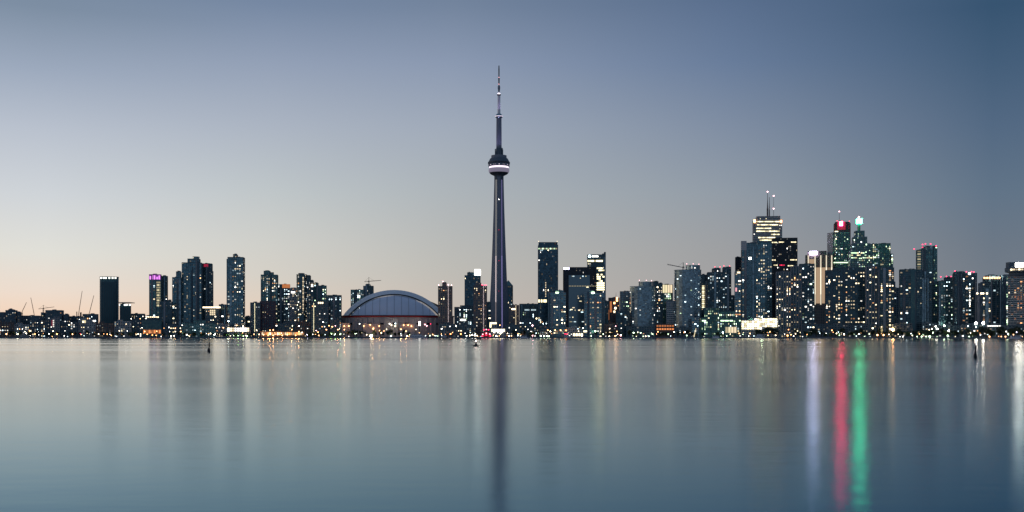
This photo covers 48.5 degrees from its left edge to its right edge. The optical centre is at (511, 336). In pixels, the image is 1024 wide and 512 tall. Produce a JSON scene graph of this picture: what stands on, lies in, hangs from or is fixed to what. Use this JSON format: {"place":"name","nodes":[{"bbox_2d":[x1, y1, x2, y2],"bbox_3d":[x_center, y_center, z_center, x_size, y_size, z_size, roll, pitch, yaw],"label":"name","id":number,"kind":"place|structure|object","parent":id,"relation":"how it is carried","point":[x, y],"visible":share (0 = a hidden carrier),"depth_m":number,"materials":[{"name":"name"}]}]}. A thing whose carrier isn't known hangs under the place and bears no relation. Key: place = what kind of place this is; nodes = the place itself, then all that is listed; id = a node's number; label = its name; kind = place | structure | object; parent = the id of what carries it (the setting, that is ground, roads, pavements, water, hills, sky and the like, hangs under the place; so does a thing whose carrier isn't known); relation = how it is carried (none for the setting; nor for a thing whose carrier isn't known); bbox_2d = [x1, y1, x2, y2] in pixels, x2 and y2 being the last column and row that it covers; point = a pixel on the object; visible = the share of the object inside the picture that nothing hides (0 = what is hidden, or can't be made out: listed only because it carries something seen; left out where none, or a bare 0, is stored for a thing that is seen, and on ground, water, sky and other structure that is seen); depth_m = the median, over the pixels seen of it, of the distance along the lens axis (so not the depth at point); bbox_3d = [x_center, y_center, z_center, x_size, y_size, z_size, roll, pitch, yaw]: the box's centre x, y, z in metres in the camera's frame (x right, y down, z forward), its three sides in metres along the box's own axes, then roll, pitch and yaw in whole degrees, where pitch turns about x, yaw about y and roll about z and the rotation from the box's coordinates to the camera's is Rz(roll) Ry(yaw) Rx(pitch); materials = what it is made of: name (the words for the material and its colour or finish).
{"place":"outdoors","nodes":[
{"label":"outdoors","id":0,"kind":"place"},
{"bbox_2d":[488,66,509,328],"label":"observation tower","id":1,"kind":"structure","parent":0,"point":[498,164],"depth_m":2322.41,"materials":[{"name":"concrete"}]},
{"bbox_2d":[0,338,1023,511],"bbox_3d":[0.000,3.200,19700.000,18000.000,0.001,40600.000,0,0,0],"label":"water","id":2,"kind":"structure","parent":0,"point":[506,425],"depth_m":40.86,"materials":[{"name":"blue liquid"}]},
{"bbox_2d":[0,0,1023,321],"label":"sky","id":3,"kind":"structure","parent":0,"point":[345,145],"materials":[{"name":"blue"}]},
{"bbox_3d":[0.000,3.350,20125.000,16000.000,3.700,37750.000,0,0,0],"label":"ground","id":4,"kind":"structure","parent":0,"visible":0},
{"bbox_2d":[0,320,13,336],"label":"house row","id":5,"kind":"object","parent":4,"relation":"on","point":[6,327],"visible":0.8,"depth_m":2191.52,"materials":[{"name":"black concrete"}]},
{"bbox_2d":[5,308,20,323],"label":"apartment block","id":6,"kind":"structure","parent":4,"relation":"on","point":[12,315],"depth_m":2297.72,"materials":[{"name":"blue glass"}]},
{"bbox_2d":[14,323,28,336],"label":"house row","id":7,"kind":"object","parent":4,"relation":"on","point":[18,327],"visible":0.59,"depth_m":2206.84,"materials":[{"name":"blue concrete"}]},
{"bbox_2d":[30,318,49,336],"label":"house row","id":8,"kind":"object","parent":4,"relation":"on","point":[40,326],"visible":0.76,"depth_m":2224.13,"materials":[{"name":"blue glass"}]},
{"bbox_2d":[41,309,68,321],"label":"apartment block","id":9,"kind":"structure","parent":4,"relation":"on","point":[47,314],"depth_m":2256.67,"materials":[{"name":"blue glass"}]},
{"bbox_2d":[50,316,59,336],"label":"house row","id":10,"kind":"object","parent":4,"relation":"on","point":[55,324],"visible":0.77,"depth_m":2175.47,"materials":[{"name":"grey glass"}]},
{"bbox_2d":[60,320,77,336],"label":"house row","id":11,"kind":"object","parent":4,"relation":"on","point":[67,327],"visible":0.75,"depth_m":2193.38,"materials":[{"name":"blue concrete"}]},
{"bbox_2d":[78,318,95,336],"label":"house row","id":12,"kind":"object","parent":4,"relation":"on","point":[85,325],"visible":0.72,"depth_m":2210.42,"materials":[{"name":"blue concrete"}]},
{"bbox_2d":[96,322,113,336],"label":"house row","id":13,"kind":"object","parent":4,"relation":"on","point":[104,327],"visible":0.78,"depth_m":2161.47,"materials":[{"name":"black glass"}]},
{"bbox_2d":[100,276,118,322],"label":"ribbed tower","id":14,"kind":"structure","parent":4,"relation":"on","point":[109,299],"depth_m":2391.01,"materials":[{"name":"blue"}]},
{"bbox_2d":[114,320,131,336],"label":"house row","id":15,"kind":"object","parent":4,"relation":"on","point":[122,326],"visible":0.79,"depth_m":2178.72,"materials":[{"name":"blue"}]},
{"bbox_2d":[118,302,132,320],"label":"ribbed block","id":16,"kind":"structure","parent":4,"relation":"on","point":[125,311],"depth_m":2325.12,"materials":[{"name":"concrete"}]},
{"bbox_2d":[132,318,141,336],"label":"house row","id":17,"kind":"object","parent":4,"relation":"on","point":[137,325],"visible":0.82,"depth_m":2197.00,"materials":[{"name":"black glass"}]},
{"bbox_2d":[142,319,161,336],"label":"industrial hall","id":18,"kind":"structure","parent":4,"relation":"on","point":[152,328],"depth_m":2138.55,"materials":[{"name":"concrete"}]},
{"bbox_2d":[149,274,161,316],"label":"condo tower","id":19,"kind":"structure","parent":4,"relation":"on","point":[155,289],"depth_m":2277.26,"materials":[{"name":"glass"}]},
{"bbox_2d":[162,275,167,300],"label":"condo tower","id":20,"kind":"structure","parent":4,"relation":"on","point":[164,287],"depth_m":2309.86,"materials":[{"name":"blue glass"}]},
{"bbox_2d":[159,300,172,336],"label":"condo tower","id":21,"kind":"structure","parent":4,"relation":"on","point":[166,312],"depth_m":2224.39,"materials":[{"name":"blue concrete"}]},
{"bbox_2d":[163,324,181,336],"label":"quay building","id":22,"kind":"structure","parent":4,"relation":"on","point":[170,328],"depth_m":2152.52,"materials":[{"name":"black glass"}]},
{"bbox_2d":[172,271,181,324],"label":"condo tower","id":23,"kind":"structure","parent":4,"relation":"on","point":[177,296],"depth_m":2300.81,"materials":[{"name":"blue glass"}]},
{"bbox_2d":[182,256,202,322],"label":"condo tower","id":24,"kind":"structure","parent":4,"relation":"on","point":[192,289],"depth_m":2326.81,"materials":[{"name":"glass"}]},
{"bbox_2d":[182,319,215,336],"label":"housing block","id":25,"kind":"structure","parent":4,"relation":"on","point":[197,326],"depth_m":2126.51,"materials":[{"name":"teal glass"}]},
{"bbox_2d":[203,263,212,319],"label":"condo tower","id":26,"kind":"structure","parent":4,"relation":"on","point":[207,284],"depth_m":2373.09,"materials":[{"name":"glass"}]},
{"bbox_2d":[203,307,221,323],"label":"apartment block","id":27,"kind":"structure","parent":4,"relation":"on","point":[212,314],"depth_m":2191.30,"materials":[{"name":"black glass"}]},
{"bbox_2d":[219,304,226,323],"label":"apartment block","id":28,"kind":"structure","parent":4,"relation":"on","point":[223,314],"depth_m":2223.45,"materials":[{"name":"blue concrete"}]},
{"bbox_2d":[227,254,244,326],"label":"condo tower","id":29,"kind":"structure","parent":4,"relation":"on","point":[235,289],"depth_m":2234.80,"materials":[{"name":"blue glass"}]},
{"bbox_2d":[227,327,249,336],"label":"terminal building","id":30,"kind":"structure","parent":4,"relation":"on","point":[238,330],"depth_m":2129.11,"materials":[{"name":"white glass"}]},
{"bbox_2d":[250,302,260,336],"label":"apartment tower","id":31,"kind":"structure","parent":4,"relation":"on","point":[255,316],"depth_m":2169.08,"materials":[{"name":"black glass"}]},
{"bbox_2d":[260,300,275,330],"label":"apartment block","id":32,"kind":"structure","parent":4,"relation":"on","point":[268,315],"depth_m":2191.05,"materials":[{"name":"black glass"}]},
{"bbox_2d":[261,270,277,330],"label":"condo tower","id":33,"kind":"structure","parent":4,"relation":"on","point":[269,285],"depth_m":2275.75,"materials":[{"name":"glass"}]},
{"bbox_2d":[260,331,304,336],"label":"quay shed","id":34,"kind":"structure","parent":4,"relation":"on","point":[284,333],"depth_m":2086.35,"materials":[{"name":"orange glass"}]},
{"bbox_2d":[278,284,289,322],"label":"condo tower","id":35,"kind":"structure","parent":4,"relation":"on","point":[283,302],"depth_m":2311.55,"materials":[{"name":"blue glass"}]},
{"bbox_2d":[290,287,296,330],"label":"apartment tower","id":36,"kind":"structure","parent":4,"relation":"on","point":[293,305],"depth_m":2243.94,"materials":[{"name":"grey glass"}]},
{"bbox_2d":[296,321,310,336],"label":"quay building","id":37,"kind":"structure","parent":4,"relation":"on","point":[303,326],"depth_m":2141.28,"materials":[{"name":"black glass"}]},
{"bbox_2d":[296,273,313,321],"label":"condo tower","id":38,"kind":"structure","parent":4,"relation":"on","point":[305,290],"depth_m":2212.39,"materials":[{"name":"black glass"}]},
{"bbox_2d":[311,301,328,336],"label":"apartment tower","id":39,"kind":"structure","parent":4,"relation":"on","point":[319,317],"depth_m":2131.49,"materials":[{"name":"black glass"}]},
{"bbox_2d":[314,282,326,300],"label":"condo tower","id":40,"kind":"structure","parent":4,"relation":"on","point":[320,292],"depth_m":2282.18,"materials":[{"name":"glass"}]},
{"bbox_2d":[326,295,341,336],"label":"apartment tower","id":41,"kind":"structure","parent":4,"relation":"on","point":[335,306],"depth_m":2167.22,"materials":[{"name":"blue concrete"}]},
{"bbox_2d":[330,319,341,336],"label":"quay building","id":42,"kind":"structure","parent":4,"relation":"on","point":[336,322],"depth_m":2096.95,"materials":[{"name":"black glass"}]},
{"bbox_2d":[351,289,363,314],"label":"condo tower","id":43,"kind":"structure","parent":4,"relation":"on","point":[357,295],"depth_m":2540.44,"materials":[{"name":"glass"}]},
{"bbox_2d":[342,290,453,336],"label":"stadium","id":44,"kind":"object","parent":4,"relation":"on","point":[396,311],"visible":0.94,"depth_m":2177.55,"materials":[{"name":"white painted metal"},{"name":"concrete"},{"name":"glass"}]},
{"bbox_2d":[438,282,452,336],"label":"apartment tower","id":45,"kind":"structure","parent":4,"relation":"on","point":[445,302],"depth_m":2126.44,"materials":[{"name":"brown glass"}]},
{"bbox_2d":[439,322,454,336],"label":"quay building","id":46,"kind":"structure","parent":4,"relation":"on","point":[447,328],"depth_m":2055.80,"materials":[{"name":"blue glass"}]},
{"bbox_2d":[454,305,473,323],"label":"apartment block","id":47,"kind":"structure","parent":4,"relation":"on","point":[463,313],"depth_m":2181.19,"materials":[{"name":"black glass"}]},
{"bbox_2d":[455,323,475,336],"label":"quay building","id":48,"kind":"structure","parent":4,"relation":"on","point":[464,329],"depth_m":2065.70,"materials":[{"name":"blue glass"}]},
{"bbox_2d":[465,269,480,304],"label":"office tower","id":49,"kind":"structure","parent":4,"relation":"on","point":[471,279],"depth_m":2408.97,"materials":[{"name":"blue glass"}]},
{"bbox_2d":[474,282,486,336],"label":"apartment tower","id":50,"kind":"structure","parent":4,"relation":"on","point":[480,306],"depth_m":2136.68,"materials":[{"name":"brown glass"}]},
{"bbox_2d":[0,337,1023,338],"bbox_3d":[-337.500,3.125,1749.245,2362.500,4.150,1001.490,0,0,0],"label":"quay wall","id":51,"kind":"structure","parent":4,"relation":"on","point":[561,337],"depth_m":1950.24,"materials":[{"name":"concrete"}]},
{"bbox_2d":[506,323,518,336],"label":"quay building","id":52,"kind":"structure","parent":4,"relation":"on","point":[510,327],"depth_m":2057.60,"materials":[{"name":"black glass"}]},
{"bbox_2d":[509,304,518,323],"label":"apartment block","id":53,"kind":"structure","parent":4,"relation":"on","point":[513,313],"depth_m":2147.24,"materials":[{"name":"brown glass"}]},
{"bbox_2d":[519,303,537,319],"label":"office block","id":54,"kind":"structure","parent":4,"relation":"on","point":[528,311],"depth_m":2303.28,"materials":[{"name":"blue glass"}]},
{"bbox_2d":[519,319,538,336],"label":"quay building","id":55,"kind":"structure","parent":4,"relation":"on","point":[526,325],"depth_m":2093.22,"materials":[{"name":"blue glass"}]},
{"bbox_2d":[538,241,557,325],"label":"office tower","id":56,"kind":"structure","parent":4,"relation":"on","point":[547,267],"depth_m":2268.17,"materials":[{"name":"blue glass"}]},
{"bbox_2d":[548,290,565,336],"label":"condo tower","id":57,"kind":"structure","parent":4,"relation":"on","point":[557,310],"depth_m":2085.45,"materials":[{"name":"blue glass"}]},
{"bbox_2d":[566,326,586,336],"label":"quay building","id":58,"kind":"structure","parent":4,"relation":"on","point":[572,331],"depth_m":2030.49,"materials":[{"name":"grey glass"}]},
{"bbox_2d":[563,267,595,327],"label":"office tower","id":59,"kind":"structure","parent":4,"relation":"on","point":[578,282],"depth_m":2186.95,"materials":[{"name":"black glass"}]},
{"bbox_2d":[584,290,603,336],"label":"condo tower","id":60,"kind":"structure","parent":4,"relation":"on","point":[593,311],"depth_m":2061.13,"materials":[{"name":"glass"}]},
{"bbox_2d":[587,252,605,299],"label":"office tower","id":61,"kind":"structure","parent":4,"relation":"on","point":[598,261],"depth_m":2279.79,"materials":[{"name":"white glass"}]},
{"bbox_2d":[604,322,617,336],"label":"quay building","id":62,"kind":"structure","parent":4,"relation":"on","point":[612,326],"depth_m":2032.94,"materials":[{"name":"grey glass"}]},
{"bbox_2d":[608,297,619,323],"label":"office block","id":63,"kind":"structure","parent":4,"relation":"on","point":[614,304],"depth_m":2211.46,"materials":[{"name":"brown glass"}]},
{"bbox_2d":[616,310,626,336],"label":"apartment block","id":64,"kind":"structure","parent":4,"relation":"on","point":[621,319],"depth_m":2088.12,"materials":[{"name":"black glass"}]},
{"bbox_2d":[620,291,629,325],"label":"office block","id":65,"kind":"structure","parent":4,"relation":"on","point":[624,300],"depth_m":2265.83,"materials":[{"name":"blue glass"}]},
{"bbox_2d":[626,326,653,336],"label":"podium block","id":66,"kind":"structure","parent":4,"relation":"on","point":[646,330],"depth_m":1998.25,"materials":[{"name":"black glass"}]},
{"bbox_2d":[630,280,654,336],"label":"condo tower","id":67,"kind":"structure","parent":4,"relation":"on","point":[642,303],"depth_m":2078.90,"materials":[{"name":"blue glass"}]},
{"bbox_2d":[652,281,662,336],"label":"condo tower","id":68,"kind":"structure","parent":4,"relation":"on","point":[658,302],"depth_m":2180.43,"materials":[{"name":"grey concrete"}]},
{"bbox_2d":[656,324,673,336],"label":"market hall","id":69,"kind":"structure","parent":4,"relation":"on","point":[668,329],"depth_m":1996.16,"materials":[{"name":"orange glass"}]},
{"bbox_2d":[663,284,672,323],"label":"office block","id":70,"kind":"structure","parent":4,"relation":"on","point":[667,292],"depth_m":2215.27,"materials":[{"name":"beige glass"}]},
{"bbox_2d":[666,300,673,323],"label":"office block","id":71,"kind":"structure","parent":4,"relation":"on","point":[669,311],"depth_m":2093.96,"materials":[{"name":"blue glass"}]},
{"bbox_2d":[674,265,700,327],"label":"condo tower","id":72,"kind":"structure","parent":4,"relation":"on","point":[687,294],"depth_m":2071.77,"materials":[{"name":"blue glass"}]},
{"bbox_2d":[701,274,706,316],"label":"condo tower","id":73,"kind":"structure","parent":4,"relation":"on","point":[703,291],"depth_m":2157.48,"materials":[{"name":"black glass"}]},
{"bbox_2d":[707,266,730,310],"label":"condo tower","id":74,"kind":"structure","parent":4,"relation":"on","point":[718,288],"depth_m":2109.90,"materials":[{"name":"glass"}]},
{"bbox_2d":[699,307,740,336],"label":"office block","id":75,"kind":"structure","parent":4,"relation":"on","point":[712,321],"depth_m":1990.26,"materials":[{"name":"green glass"}]},
{"bbox_2d":[734,271,740,316],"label":"condo tower","id":76,"kind":"structure","parent":4,"relation":"on","point":[737,292],"depth_m":2030.96,"materials":[{"name":"blue glass"}]},
{"bbox_2d":[741,241,771,319],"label":"condo tower","id":77,"kind":"structure","parent":4,"relation":"on","point":[756,279],"depth_m":2061.63,"materials":[{"name":"blue glass"}]},
{"bbox_2d":[741,318,776,336],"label":"exhibition hall","id":78,"kind":"structure","parent":4,"relation":"on","point":[748,327],"depth_m":1955.79,"materials":[{"name":"white glass"}]},
{"bbox_2d":[752,191,781,242],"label":"office tower","id":79,"kind":"structure","parent":4,"relation":"on","point":[767,228],"depth_m":2627.41,"materials":[{"name":"black glass"}]},
{"bbox_2d":[771,238,797,317],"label":"office tower","id":80,"kind":"structure","parent":4,"relation":"on","point":[784,254],"depth_m":2339.50,"materials":[{"name":"black glass"}]},
{"bbox_2d":[776,265,801,336],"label":"condo tower","id":81,"kind":"structure","parent":4,"relation":"on","point":[789,300],"depth_m":1951.44,"materials":[{"name":"black glass"}]},
{"bbox_2d":[799,263,814,323],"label":"apartment tower","id":82,"kind":"structure","parent":4,"relation":"on","point":[808,292],"depth_m":1967.78,"materials":[{"name":"black glass"}]},
{"bbox_2d":[801,322,824,336],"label":"quay building","id":83,"kind":"structure","parent":4,"relation":"on","point":[813,326],"depth_m":1915.87,"materials":[{"name":"black glass"}]},
{"bbox_2d":[805,251,832,323],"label":"office tower","id":84,"kind":"structure","parent":4,"relation":"on","point":[822,261],"depth_m":2334.68,"materials":[{"name":"beige glass"}]},
{"bbox_2d":[827,231,849,267],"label":"office tower","id":85,"kind":"structure","parent":4,"relation":"on","point":[838,246],"depth_m":2340.99,"materials":[{"name":"green glass"}]},
{"bbox_2d":[826,323,850,336],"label":"quay building","id":86,"kind":"structure","parent":4,"relation":"on","point":[836,326],"depth_m":1860.00,"materials":[{"name":"black glass"}]},
{"bbox_2d":[834,211,850,243],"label":"office tower","id":87,"kind":"structure","parent":4,"relation":"on","point":[841,226],"depth_m":2461.62,"materials":[{"name":"red glass"}]},
{"bbox_2d":[825,267,864,332],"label":"condo tower","id":88,"kind":"structure","parent":4,"relation":"on","point":[844,295],"depth_m":1916.60,"materials":[{"name":"glass"}]},
{"bbox_2d":[848,217,871,269],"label":"office tower","id":89,"kind":"structure","parent":4,"relation":"on","point":[859,254],"depth_m":2211.64,"materials":[{"name":"green glass"}]},
{"bbox_2d":[851,324,876,336],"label":"quay building","id":90,"kind":"structure","parent":4,"relation":"on","point":[866,327],"depth_m":1816.90,"materials":[{"name":"black glass"}]},
{"bbox_2d":[865,265,877,324],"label":"condo tower","id":91,"kind":"structure","parent":4,"relation":"on","point":[871,295],"depth_m":1837.28,"materials":[{"name":"grey glass"}]},
{"bbox_2d":[870,243,878,267],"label":"office tower","id":92,"kind":"structure","parent":4,"relation":"on","point":[874,248],"depth_m":2254.26,"materials":[{"name":"green glass"}]},
{"bbox_2d":[877,267,893,336],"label":"apartment tower","id":93,"kind":"structure","parent":4,"relation":"on","point":[885,299],"depth_m":1821.32,"materials":[{"name":"grey concrete"}]},
{"bbox_2d":[878,243,892,267],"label":"office tower","id":94,"kind":"structure","parent":4,"relation":"on","point":[885,257],"depth_m":2293.65,"materials":[{"name":"green glass"}]},
{"bbox_2d":[894,281,898,322],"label":"office tower","id":95,"kind":"structure","parent":4,"relation":"on","point":[896,305],"depth_m":2057.27,"materials":[{"name":"blue glass"}]},
{"bbox_2d":[894,322,911,336],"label":"quay building","id":96,"kind":"structure","parent":4,"relation":"on","point":[904,327],"depth_m":1731.10,"materials":[{"name":"grey glass"}]},
{"bbox_2d":[899,269,931,336],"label":"condo tower","id":97,"kind":"structure","parent":4,"relation":"on","point":[915,297],"depth_m":1769.14,"materials":[{"name":"glass"}]},
{"bbox_2d":[916,243,936,322],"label":"condo tower","id":98,"kind":"structure","parent":4,"relation":"on","point":[926,258],"depth_m":1881.38,"materials":[{"name":"glass"}]},
{"bbox_2d":[922,322,937,336],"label":"quay building","id":99,"kind":"structure","parent":4,"relation":"on","point":[928,325],"depth_m":1693.83,"materials":[{"name":"grey glass"}]},
{"bbox_2d":[937,276,951,324],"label":"condo tower","id":100,"kind":"structure","parent":4,"relation":"on","point":[944,302],"depth_m":1778.37,"materials":[{"name":"teal glass"}]},
{"bbox_2d":[938,324,959,336],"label":"quay building","id":101,"kind":"structure","parent":4,"relation":"on","point":[947,327],"depth_m":1650.40,"materials":[{"name":"grey glass"}]},
{"bbox_2d":[952,271,976,324],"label":"condo tower","id":102,"kind":"structure","parent":4,"relation":"on","point":[964,288],"depth_m":1713.22,"materials":[{"name":"glass"}]},
{"bbox_2d":[960,323,984,336],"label":"quay building","id":103,"kind":"structure","parent":4,"relation":"on","point":[973,327],"depth_m":1615.27,"materials":[{"name":"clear glass"}]},
{"bbox_2d":[976,282,990,336],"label":"condo tower","id":104,"kind":"structure","parent":4,"relation":"on","point":[983,304],"depth_m":1651.15,"materials":[{"name":"glass"}]},
{"bbox_2d":[982,274,1001,324],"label":"condo tower","id":105,"kind":"structure","parent":4,"relation":"on","point":[994,281],"depth_m":1714.79,"materials":[{"name":"glass"}]},
{"bbox_2d":[1000,274,1008,324],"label":"condo tower","id":106,"kind":"structure","parent":4,"relation":"on","point":[1004,299],"depth_m":1724.01,"materials":[{"name":"glass"}]},
{"bbox_2d":[1005,262,1023,324],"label":"hotel","id":107,"kind":"structure","parent":4,"relation":"on","point":[1014,270],"depth_m":1570.65,"materials":[{"name":"grey glass"}]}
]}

